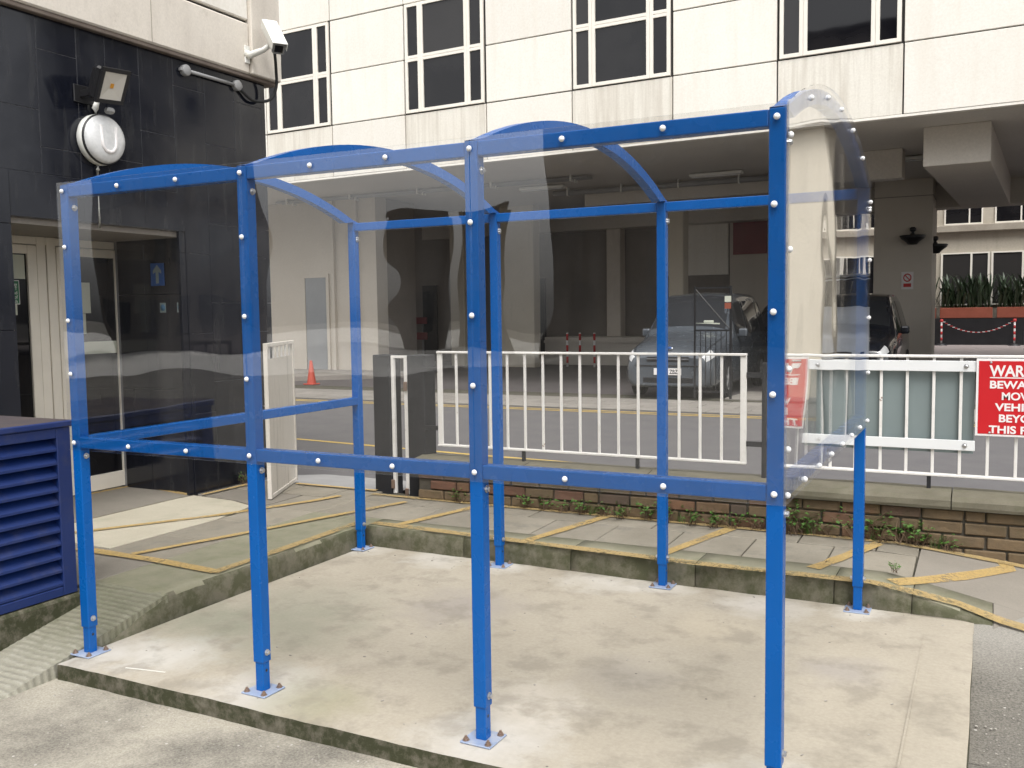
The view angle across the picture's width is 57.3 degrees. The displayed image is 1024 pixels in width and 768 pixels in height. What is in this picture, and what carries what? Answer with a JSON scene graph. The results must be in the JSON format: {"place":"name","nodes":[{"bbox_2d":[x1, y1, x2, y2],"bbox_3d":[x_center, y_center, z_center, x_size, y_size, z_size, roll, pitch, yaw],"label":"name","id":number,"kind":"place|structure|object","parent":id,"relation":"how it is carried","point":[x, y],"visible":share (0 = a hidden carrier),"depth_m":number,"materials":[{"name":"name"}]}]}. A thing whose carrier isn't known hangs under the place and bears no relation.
{"place":"outdoors","nodes":[
{"label":"outdoors","id":0,"kind":"place"},
{"bbox_2d":[0,385,1023,767],"bbox_3d":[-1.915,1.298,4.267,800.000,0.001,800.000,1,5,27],"label":"ground","id":1,"kind":"structure","parent":0,"point":[124,733],"depth_m":3.54,"materials":[{"name":"grey concrete"}]},
{"bbox_2d":[0,590,79,650],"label":"cabinet plinth","id":2,"kind":"structure","parent":1,"relation":"on","point":[17,625],"depth_m":4.47,"materials":[{"name":"grey concrete"}]},
{"bbox_2d":[0,416,77,614],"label":"louvred cabinet","id":3,"kind":"object","parent":2,"relation":"on","point":[37,550],"visible":0.96,"depth_m":4.52,"materials":[{"name":"blue metal"}]},
{"bbox_2d":[0,581,167,699],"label":"ridged ramp","id":4,"kind":"structure","parent":1,"relation":"on","point":[32,660],"depth_m":4.40,"materials":[{"name":"grey concrete"}]},
{"bbox_2d":[0,0,280,522],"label":"granite building","id":5,"kind":"structure","parent":1,"relation":"on","point":[172,364],"depth_m":7.21,"materials":[{"name":"stone"}]},
{"bbox_2d":[14,280,19,303],"bbox_3d":[-3.644,-0.665,6.781,0.006,0.176,0.174,1,5,27],"label":"exit sign","id":6,"kind":"object","parent":5,"relation":"attached to","point":[17,292],"visible":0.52,"depth_m":6.84,"materials":[{"name":"green plastic"}]},
{"bbox_2d":[13,254,24,278],"bbox_3d":[-3.648,-0.852,6.776,0.002,0.175,0.265,1,5,27],"label":"notice","id":7,"kind":"object","parent":5,"relation":"attached to","point":[18,267],"visible":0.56,"depth_m":6.85,"materials":[{"name":"paper"}]},
{"bbox_2d":[12,244,44,417],"bbox_3d":[-3.697,-0.048,6.729,0.045,1.920,0.690,1,5,27],"label":"door","id":8,"kind":"structure","parent":5,"relation":"in","point":[27,319],"depth_m":6.93,"materials":[{"name":"beige metal"}]},
{"bbox_2d":[83,313,86,333],"bbox_3d":[-3.374,-0.473,7.334,0.002,0.158,0.090,1,5,27],"label":"notice","id":9,"kind":"object","parent":5,"relation":"attached to","point":[84,321],"visible":0.36,"depth_m":7.36,"materials":[{"name":"paper"}]},
{"bbox_2d":[81,282,90,312],"bbox_3d":[-3.370,-0.674,7.332,0.002,0.240,0.160,1,5,27],"label":"notice","id":10,"kind":"object","parent":5,"relation":"attached to","point":[86,303],"visible":0.36,"depth_m":7.37,"materials":[{"name":"paper"}]},
{"bbox_2d":[55,247,124,495],"bbox_3d":[-3.327,-0.107,7.456,0.045,1.920,0.605,1,5,27],"label":"door","id":11,"kind":"structure","parent":5,"relation":"in","point":[103,381],"depth_m":7.49,"materials":[{"name":"beige metal"}]},
{"bbox_2d":[76,102,124,227],"bbox_3d":[-2.799,-1.509,6.438,0.134,0.864,0.344,1,5,27],"label":"bulkhead lamp","id":12,"kind":"object","parent":5,"relation":"attached to","point":[100,140],"visible":0.97,"depth_m":6.37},
{"bbox_2d":[84,341,116,353],"bbox_3d":[-3.325,-0.288,7.439,0.002,0.098,0.450,1,5,27],"label":"notice","id":13,"kind":"object","parent":5,"relation":"attached to","point":[98,347],"visible":0.64,"depth_m":7.50,"materials":[{"name":"paper"}]},
{"bbox_2d":[73,65,130,114],"bbox_3d":[-2.742,-1.988,6.332,0.304,0.306,0.290,1,5,27],"label":"floodlight","id":14,"kind":"object","parent":5,"relation":"attached to","point":[108,85],"visible":1,"depth_m":6.29,"materials":[{"name":"black metal"}]},
{"bbox_2d":[150,263,164,285],"bbox_3d":[-2.780,-0.858,7.343,0.146,0.176,0.006,1,5,27],"label":"arrow sign","id":15,"kind":"object","parent":5,"relation":"attached to","point":[157,273],"visible":1,"depth_m":7.34,"materials":[{"name":"blue plastic"}]},
{"bbox_2d":[160,303,165,312],"bbox_3d":[-2.739,-0.599,7.348,0.064,0.076,0.003,1,5,27],"label":"sticker","id":16,"kind":"object","parent":5,"relation":"attached to","point":[162,307],"visible":1,"depth_m":7.35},
{"bbox_2d":[178,64,242,90],"bbox_3d":[-2.357,-2.405,7.366,0.040,0.084,0.660,1,5,27],"label":"conduit","id":17,"kind":"object","parent":5,"relation":"attached to","point":[186,70],"visible":1,"depth_m":7.32,"materials":[{"name":"grey plastic"}]},
{"bbox_2d":[244,19,287,63],"bbox_3d":[-1.950,-2.786,7.551,0.458,0.348,0.221,3,6,40],"label":"cctv camera","id":18,"kind":"object","parent":5,"relation":"attached to","point":[277,43],"visible":1,"depth_m":7.51,"materials":[{"name":"grey plastic"}]},
{"bbox_2d":[240,54,277,102],"bbox_3d":[-2.107,-2.595,7.751,0.320,0.520,0.253,-2,4,-11],"label":"camera cable","id":19,"kind":"object","parent":18,"relation":"attached to","point":[245,94],"visible":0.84,"depth_m":7.82,"materials":[{"name":"black rubber"}]},
{"bbox_2d":[274,45,282,52],"bbox_3d":[-1.849,-2.656,7.427,0.067,0.057,0.003,-3,47,-30],"label":"camera window","id":20,"kind":"structure","parent":18,"relation":"in","point":[279,49],"depth_m":7.43,"materials":[{"name":"black glass"}]},
{"bbox_2d":[57,546,973,767],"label":"concrete slab","id":21,"kind":"structure","parent":1,"relation":"on","point":[691,694],"depth_m":3.98,"materials":[{"name":"grey concrete"}]},
{"bbox_2d":[56,84,872,767],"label":"smoking shelter","id":22,"kind":"object","parent":21,"relation":"on","point":[850,196],"visible":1,"depth_m":3.69,"materials":[{"name":"blue paint"}]},
{"bbox_2d":[25,551,1020,767],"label":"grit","id":23,"kind":"object","parent":1,"relation":"on","point":[511,671],"visible":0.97,"depth_m":3.63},
{"bbox_2d":[295,385,975,422],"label":"footway","id":24,"kind":"structure","parent":1,"relation":"on","point":[649,403],"depth_m":16.65,"materials":[{"name":"grey concrete"}]},
{"bbox_2d":[694,286,731,398],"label":"gate","id":25,"kind":"structure","parent":24,"relation":"on","point":[729,329],"depth_m":16.10,"materials":[{"name":"metal"}]},
{"bbox_2d":[295,358,1023,404],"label":"car park floor","id":26,"kind":"structure","parent":1,"relation":"on","point":[608,379],"depth_m":21.85,"materials":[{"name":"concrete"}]},
{"bbox_2d":[303,360,319,384],"bbox_3d":[-4.631,-0.266,21.612,0.280,0.555,0.280,1,5,27],"label":"traffic cone","id":27,"kind":"object","parent":26,"relation":"on","point":[311,379],"visible":1,"depth_m":21.55,"materials":[{"name":"orange plastic"}]},
{"bbox_2d":[268,197,416,370],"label":"car park wall","id":28,"kind":"structure","parent":26,"relation":"on","point":[309,279],"depth_m":25.53,"materials":[{"name":"grey paint"}]},
{"bbox_2d":[305,278,327,369],"bbox_3d":[-5.345,-1.651,25.664,0.700,2.500,0.038,1,5,27],"label":"door","id":29,"kind":"structure","parent":28,"relation":"in","point":[315,288],"depth_m":25.64,"materials":[{"name":"grey paint"}]},
{"bbox_2d":[294,369,403,375],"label":"raised footway","id":30,"kind":"structure","parent":26,"relation":"on","point":[300,372],"depth_m":24.32,"materials":[{"name":"grey concrete"}]},
{"bbox_2d":[295,373,403,380],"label":"kerb","id":31,"kind":"structure","parent":26,"relation":"on","point":[333,377],"depth_m":23.11,"materials":[{"name":"grey concrete"}]},
{"bbox_2d":[416,317,427,353],"bbox_3d":[-3.341,-1.479,31.370,1.220,1.495,0.090,1,5,27],"label":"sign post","id":32,"kind":"object","parent":26,"relation":"on","point":[422,335],"visible":0.34,"depth_m":31.14,"materials":[{"name":"grey plastic"}]},
{"bbox_2d":[566,333,568,366],"bbox_3d":[1.617,-0.996,27.372,0.065,1.000,0.068,1,5,27],"label":"striped bollard","id":33,"kind":"object","parent":26,"relation":"on","point":[567,359],"visible":0.94,"depth_m":27.35,"materials":[{"name":"red paint"}]},
{"bbox_2d":[579,333,580,351],"bbox_3d":[1.974,-0.987,27.191,0.065,1.000,0.068,1,5,27],"label":"striped bollard","id":34,"kind":"object","parent":26,"relation":"on","point":[579,342],"visible":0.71,"depth_m":27.15,"materials":[{"name":"red paint"}]},
{"bbox_2d":[593,333,595,366],"bbox_3d":[2.375,-0.977,26.987,0.065,1.000,0.068,1,5,27],"label":"striped bollard","id":35,"kind":"object","parent":26,"relation":"on","point":[594,350],"visible":1,"depth_m":26.97,"materials":[{"name":"red paint"}]},
{"bbox_2d":[414,219,789,365],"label":"car park rear wall","id":36,"kind":"structure","parent":26,"relation":"on","point":[573,285],"depth_m":28.67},
{"bbox_2d":[422,285,438,360],"bbox_3d":[-2.745,-2.036,31.600,0.550,2.555,0.079,1,5,27],"label":"door","id":37,"kind":"structure","parent":36,"relation":"in","point":[430,293],"depth_m":31.54,"materials":[{"name":"black"}]},
{"bbox_2d":[540,278,545,362],"bbox_3d":[0.620,-2.012,29.888,1.000,2.675,0.079,1,5,27],"label":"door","id":38,"kind":"structure","parent":36,"relation":"in","point":[542,280],"depth_m":29.65,"materials":[{"name":"grey metal"}]},
{"bbox_2d":[264,0,1023,402],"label":"office building","id":39,"kind":"structure","parent":26,"relation":"on","point":[938,84],"depth_m":18.29,"materials":[{"name":"beige stone"}]},
{"bbox_2d":[266,22,330,133],"bbox_3d":[-4.944,-7.014,21.579,1.920,2.270,0.055,2,5,30],"label":"window","id":40,"kind":"structure","parent":39,"relation":"in","point":[302,99],"depth_m":21.49,"materials":[{"name":"black glass"}]},
{"bbox_2d":[276,175,587,204],"bbox_3d":[-2.308,-4.757,23.097,9.000,0.139,0.160,1,5,27],"label":"ceiling pipe","id":41,"kind":"object","parent":39,"relation":"attached to","point":[419,190],"visible":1,"depth_m":22.94,"materials":[{"name":"grey plastic"}]},
{"bbox_2d":[404,0,484,113],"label":"window","id":42,"kind":"structure","parent":39,"relation":"in","point":[444,39],"depth_m":19.55,"materials":[{"name":"white glass"}]},
{"bbox_2d":[519,184,565,191],"bbox_3d":[0.732,-4.783,22.898,1.200,0.100,0.180,1,5,27],"label":"ceiling luminaire","id":43,"kind":"object","parent":39,"relation":"attached to","point":[542,188],"visible":1,"depth_m":22.82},
{"bbox_2d":[572,0,670,89],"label":"window","id":44,"kind":"structure","parent":39,"relation":"in","point":[615,41],"depth_m":17.59,"materials":[{"name":"white glass"}]},
{"bbox_2d":[553,173,789,196],"bbox_3d":[3.948,-4.740,22.164,6.500,0.199,0.160,1,5,27],"label":"ceiling pipe","id":45,"kind":"object","parent":39,"relation":"attached to","point":[739,179],"visible":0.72,"depth_m":22.19,"materials":[{"name":"grey plastic"}]},
{"bbox_2d":[689,170,743,178],"bbox_3d":[4.566,-4.688,20.953,1.200,0.100,0.180,1,5,27],"label":"ceiling luminaire","id":46,"kind":"object","parent":39,"relation":"attached to","point":[716,174],"visible":1,"depth_m":20.88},
{"bbox_2d":[779,0,901,59],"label":"window","id":47,"kind":"structure","parent":39,"relation":"in","point":[807,27],"depth_m":15.66,"materials":[{"name":"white glass"}]},
{"bbox_2d":[905,155,922,161],"bbox_3d":[8.133,-4.599,19.144,1.200,0.100,0.180,1,5,27],"label":"ceiling luminaire","id":48,"kind":"object","parent":39,"relation":"attached to","point":[913,158],"visible":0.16,"depth_m":19.05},
{"bbox_2d":[627,292,766,397],"bbox_3d":[3.796,-0.844,18.694,2.076,1.976,4.574,1,5,27],"label":"parked car","id":49,"kind":"object","parent":26,"relation":"on","point":[749,336],"visible":0.55,"depth_m":17.65,"materials":[{"name":"silver metal"}]},
{"bbox_2d":[761,302,788,371],"bbox_3d":[6.890,-1.110,22.725,2.140,1.812,4.570,1,5,27],"label":"parked car","id":50,"kind":"object","parent":26,"relation":"on","point":[764,314],"visible":0.01,"depth_m":22.16,"materials":[{"name":"paint"}]},
{"bbox_2d":[869,293,909,359],"bbox_3d":[7.337,-0.966,19.921,2.140,1.939,4.570,1,5,27],"label":"parked car","id":51,"kind":"object","parent":26,"relation":"on","point":[889,329],"visible":0.14,"depth_m":18.86,"materials":[{"name":"paint"}]},
{"bbox_2d":[873,178,936,360],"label":"pier","id":52,"kind":"structure","parent":26,"relation":"on","point":[902,207],"depth_m":22.81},
{"bbox_2d":[901,272,913,288],"bbox_3d":[9.625,-2.519,22.808,0.274,0.421,0.010,1,5,27],"label":"no parking sign","id":53,"kind":"object","parent":52,"relation":"attached to","point":[906,280],"visible":1,"depth_m":22.81,"materials":[{"name":"red paint"}]},
{"bbox_2d":[899,227,925,244],"bbox_3d":[9.650,-3.569,22.563,0.600,0.430,0.600,1,5,27],"label":"wall lamp","id":54,"kind":"object","parent":52,"relation":"attached to","point":[912,238],"visible":1,"depth_m":22.43,"materials":[{"name":"black metal"}]},
{"bbox_2d":[933,236,947,253],"bbox_3d":[10.348,-3.403,22.907,0.600,0.430,0.600,1,5,27],"label":"wall lamp","id":55,"kind":"object","parent":52,"relation":"attached to","point":[938,247],"visible":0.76,"depth_m":22.74,"materials":[{"name":"black metal"}]},
{"bbox_2d":[416,453,1023,564],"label":"brick wall","id":56,"kind":"structure","parent":1,"relation":"on","point":[988,523],"depth_m":5.72,"materials":[{"name":"brown brick"}]},
{"bbox_2d":[423,351,766,468],"bbox_3d":[0.503,0.182,6.545,2.617,0.808,0.040,1,5,27],"label":"railing","id":57,"kind":"object","parent":56,"relation":"on","point":[744,376],"visible":0.89,"depth_m":6.48,"materials":[{"name":"white metal"}]},
{"bbox_2d":[761,362,766,477],"bbox_3d":[1.615,0.238,5.983,0.027,0.750,0.060,1,5,27],"label":"rail post","id":58,"kind":"object","parent":56,"relation":"on","point":[764,424],"visible":0.68,"depth_m":5.96,"materials":[{"name":"metal"}]},
{"bbox_2d":[766,354,1023,487],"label":"railing","id":59,"kind":"object","parent":56,"relation":"on","point":[931,472],"visible":0.69,"depth_m":5.57,"materials":[{"name":"white metal"}]},
{"bbox_2d":[808,359,976,453],"bbox_3d":[2.269,0.128,5.635,0.933,0.545,0.067,1,5,27],"label":"sign back","id":60,"kind":"object","parent":59,"relation":"attached to","point":[945,439],"visible":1,"depth_m":5.59,"materials":[{"name":"white paint"}]},
{"bbox_2d":[975,359,1023,437],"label":"warning sign","id":61,"kind":"object","parent":59,"relation":"attached to","point":[999,409],"visible":1,"depth_m":5.33,"materials":[{"name":"red metal"}]},
{"bbox_2d":[968,617,1023,767],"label":"ground apron","id":62,"kind":"object","parent":1,"relation":"on","point":[997,689],"visible":0.78,"depth_m":3.78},
{"bbox_2d":[74,481,1023,646],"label":"pavement","id":63,"kind":"structure","parent":0,"point":[189,554],"depth_m":5.53,"materials":[{"name":"grey concrete"}]},
{"bbox_2d":[238,472,246,484],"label":"weed","id":64,"kind":"object","parent":63,"relation":"on","point":[243,481],"visible":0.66,"depth_m":7.75,"materials":[{"name":"green plant"}]},
{"bbox_2d":[263,340,297,498],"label":"steel gate","id":65,"kind":"structure","parent":63,"relation":"on","point":[279,382],"depth_m":7.38,"materials":[{"name":"white metal"}]},
{"bbox_2d":[407,354,435,495],"bbox_3d":[-0.696,0.336,7.258,0.158,1.125,0.160,1,5,27],"label":"gate post","id":66,"kind":"object","parent":63,"relation":"on","point":[421,398],"visible":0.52,"depth_m":7.18,"materials":[{"name":"black metal"}]},
{"bbox_2d":[448,488,467,503],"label":"weed","id":67,"kind":"object","parent":63,"relation":"on","point":[459,497],"visible":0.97,"depth_m":6.87,"materials":[{"name":"green plant"}]},
{"bbox_2d":[516,495,533,507],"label":"weed","id":68,"kind":"object","parent":63,"relation":"on","point":[524,500],"visible":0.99,"depth_m":6.62,"materials":[{"name":"green plant"}]},
{"bbox_2d":[538,495,554,509],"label":"weed","id":69,"kind":"object","parent":63,"relation":"on","point":[542,503],"visible":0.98,"depth_m":6.57,"materials":[{"name":"green plant"}]},
{"bbox_2d":[551,499,574,512],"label":"weed","id":70,"kind":"object","parent":63,"relation":"on","point":[563,507],"visible":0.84,"depth_m":6.49,"materials":[{"name":"green plant"}]},
{"bbox_2d":[571,499,591,514],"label":"weed","id":71,"kind":"object","parent":63,"relation":"on","point":[579,506],"visible":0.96,"depth_m":6.42,"materials":[{"name":"green plant"}]},
{"bbox_2d":[595,501,610,515],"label":"weed","id":72,"kind":"object","parent":63,"relation":"on","point":[604,508],"visible":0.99,"depth_m":6.35,"materials":[{"name":"green plant"}]},
{"bbox_2d":[606,502,631,519],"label":"weed","id":73,"kind":"object","parent":63,"relation":"on","point":[620,511],"visible":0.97,"depth_m":6.25,"materials":[{"name":"green plant"}]},
{"bbox_2d":[636,503,656,520],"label":"weed","id":74,"kind":"object","parent":63,"relation":"on","point":[649,513],"visible":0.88,"depth_m":6.21,"materials":[{"name":"green plant"}]},
{"bbox_2d":[653,500,677,521],"bbox_3d":[1.068,0.828,6.194,0.308,0.156,0.166,-5,6,-42],"label":"weed","id":75,"kind":"object","parent":63,"relation":"on","point":[670,515],"visible":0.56,"depth_m":6.15,"materials":[{"name":"green plant"}]},
{"bbox_2d":[682,506,703,525],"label":"weed","id":76,"kind":"object","parent":63,"relation":"on","point":[693,517],"visible":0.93,"depth_m":6.04,"materials":[{"name":"green plant"}]},
{"bbox_2d":[700,510,727,528],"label":"weed","id":77,"kind":"object","parent":63,"relation":"on","point":[713,522],"visible":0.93,"depth_m":5.97,"materials":[{"name":"green plant"}]},
{"bbox_2d":[721,512,743,528],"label":"weed","id":78,"kind":"object","parent":63,"relation":"on","point":[733,521],"visible":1,"depth_m":5.95,"materials":[{"name":"green plant"}]},
{"bbox_2d":[743,512,765,531],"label":"weed","id":79,"kind":"object","parent":63,"relation":"on","point":[758,525],"visible":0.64,"depth_m":5.89,"materials":[{"name":"green plant"}]},
{"bbox_2d":[786,499,812,535],"bbox_3d":[1.686,0.816,5.866,0.228,0.214,0.423,-3,5,-27],"label":"weed","id":80,"kind":"object","parent":63,"relation":"on","point":[794,524],"visible":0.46,"depth_m":5.76,"materials":[{"name":"green plant"}]},
{"bbox_2d":[786,510,824,534],"bbox_3d":[1.756,0.841,5.773,0.346,0.175,0.187,-2,4,-14],"label":"weed","id":81,"kind":"object","parent":63,"relation":"on","point":[802,524],"visible":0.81,"depth_m":5.76,"materials":[{"name":"green plant"}]},
{"bbox_2d":[804,520,818,533],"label":"grass tuft","id":82,"kind":"object","parent":63,"relation":"on","point":[808,531],"visible":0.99,"depth_m":5.75,"materials":[{"name":"green plant"}]},
{"bbox_2d":[790,517,837,536],"bbox_3d":[1.862,0.872,5.749,0.300,0.114,0.137,1,5,22],"label":"weed","id":83,"kind":"object","parent":63,"relation":"on","point":[819,528],"visible":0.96,"depth_m":5.73,"materials":[{"name":"green plant"}]},
{"bbox_2d":[829,506,892,539],"bbox_3d":[2.066,0.835,5.606,0.404,0.204,0.218,-1,4,-9],"label":"weed","id":84,"kind":"object","parent":63,"relation":"on","point":[867,528],"visible":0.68,"depth_m":5.59,"materials":[{"name":"green plant"}]},
{"bbox_2d":[869,520,894,542],"bbox_3d":[2.188,0.869,5.578,0.174,0.138,0.207,3,5,38],"label":"weed","id":85,"kind":"object","parent":63,"relation":"on","point":[880,537],"visible":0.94,"depth_m":5.56,"materials":[{"name":"green plant"}]},
{"bbox_2d":[888,560,900,572],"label":"weed","id":86,"kind":"object","parent":63,"relation":"on","point":[890,565],"visible":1,"depth_m":4.90,"materials":[{"name":"green plant"}]},
{"bbox_2d":[885,519,922,544],"bbox_3d":[2.307,0.863,5.528,0.236,0.156,0.198,1,5,21],"label":"weed","id":87,"kind":"object","parent":63,"relation":"on","point":[899,532],"visible":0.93,"depth_m":5.50,"materials":[{"name":"green plant"}]},
{"bbox_2d":[903,524,934,545],"bbox_3d":[2.394,0.883,5.469,0.207,0.138,0.174,-1,4,-1],"label":"weed","id":88,"kind":"object","parent":63,"relation":"on","point":[925,537],"visible":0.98,"depth_m":5.46,"materials":[{"name":"green plant"}]},
{"bbox_2d":[923,535,948,548],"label":"grass tuft","id":89,"kind":"object","parent":63,"relation":"on","point":[931,545],"visible":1,"depth_m":5.44,"materials":[{"name":"green plant"}]},
{"bbox_2d":[935,534,958,550],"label":"weed","id":90,"kind":"object","parent":63,"relation":"on","point":[945,543],"visible":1,"depth_m":5.39,"materials":[{"name":"green plant"}]},
{"bbox_2d":[293,398,1023,493],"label":"road","id":91,"kind":"structure","parent":0,"point":[330,430],"depth_m":11.28,"materials":[{"name":"grey asphalt"}]},
{"bbox_2d":[265,474,405,489],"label":"gateway ramp","id":92,"kind":"structure","parent":91,"relation":"on","point":[336,480],"depth_m":8.42,"materials":[{"name":"grey concrete"}]},
{"bbox_2d":[373,354,402,493],"bbox_3d":[-0.980,0.329,7.402,0.158,1.125,0.160,1,5,27],"label":"gate post","id":93,"kind":"object","parent":92,"relation":"on","point":[382,403],"visible":0.64,"depth_m":7.33,"materials":[{"name":"metal"}]},
{"bbox_2d":[390,355,409,494],"bbox_3d":[-0.869,0.329,7.281,0.164,1.100,0.045,1,5,27],"label":"narrow frame","id":94,"kind":"object","parent":93,"relation":"attached to","point":[394,483],"visible":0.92,"depth_m":7.28,"materials":[{"name":"white paint"}]},
{"bbox_2d":[934,345,1023,354],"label":"courtyard paving","id":95,"kind":"structure","parent":0,"point":[978,350],"depth_m":34.45,"materials":[{"name":"white concrete"}]},
{"bbox_2d":[935,319,946,345],"bbox_3d":[17.930,-2.161,39.110,0.480,1.100,0.468,1,5,27],"label":"chain post","id":96,"kind":"object","parent":95,"relation":"on","point":[941,343],"visible":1,"depth_m":39.06,"materials":[{"name":"red paint"}]},
{"bbox_2d":[870,205,1023,318],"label":"building","id":97,"kind":"structure","parent":95,"relation":"on","point":[986,241],"depth_m":39.96,"materials":[{"name":"beige concrete"}]},
{"bbox_2d":[870,256,873,292],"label":"window","id":98,"kind":"structure","parent":97,"relation":"in","point":[872,257],"depth_m":42.02,"materials":[{"name":"black glass"}]},
{"bbox_2d":[871,214,873,228],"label":"window","id":99,"kind":"structure","parent":97,"relation":"in","point":[872,215],"depth_m":41.84,"materials":[{"name":"black glass"}]},
{"bbox_2d":[944,208,982,225],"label":"window","id":100,"kind":"structure","parent":97,"relation":"in","point":[972,215],"depth_m":40.18,"materials":[{"name":"glass"}]},
{"bbox_2d":[940,252,989,305],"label":"window","id":101,"kind":"structure","parent":97,"relation":"in","point":[973,263],"depth_m":40.32,"materials":[{"name":"black glass"}]},
{"bbox_2d":[991,250,1023,304],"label":"window","id":102,"kind":"structure","parent":97,"relation":"in","point":[1008,262],"depth_m":39.59,"materials":[{"name":"white glass"}]},
{"bbox_2d":[995,205,1023,222],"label":"window","id":103,"kind":"structure","parent":97,"relation":"in","point":[1004,214],"depth_m":39.39,"materials":[{"name":"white glass"}]},
{"bbox_2d":[934,318,1023,344],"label":"chain barrier","id":104,"kind":"object","parent":95,"relation":"on","point":[1000,334],"depth_m":39.05,"materials":[{"name":"red plastic"}]},
{"bbox_2d":[935,277,947,317],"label":"planter","id":105,"kind":"object","parent":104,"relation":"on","point":[938,296],"visible":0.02,"depth_m":40.08,"materials":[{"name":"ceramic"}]},
{"bbox_2d":[935,273,1004,318],"bbox_3d":[19.186,-3.744,39.495,3.242,1.934,1.800,1,5,27],"label":"planter","id":106,"kind":"object","parent":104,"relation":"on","point":[952,299],"visible":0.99,"depth_m":39.29,"materials":[{"name":"green plant"}]},
{"bbox_2d":[985,273,1023,317],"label":"planter","id":107,"kind":"object","parent":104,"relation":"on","point":[1006,295],"visible":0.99,"depth_m":38.55,"materials":[{"name":"green plant"}]},
{"bbox_2d":[1007,319,1020,345],"bbox_3d":[20.328,-2.101,37.894,0.480,1.100,0.468,1,5,27],"label":"chain post","id":108,"kind":"object","parent":95,"relation":"on","point":[1014,333],"visible":1,"depth_m":37.85,"materials":[{"name":"red paint"}]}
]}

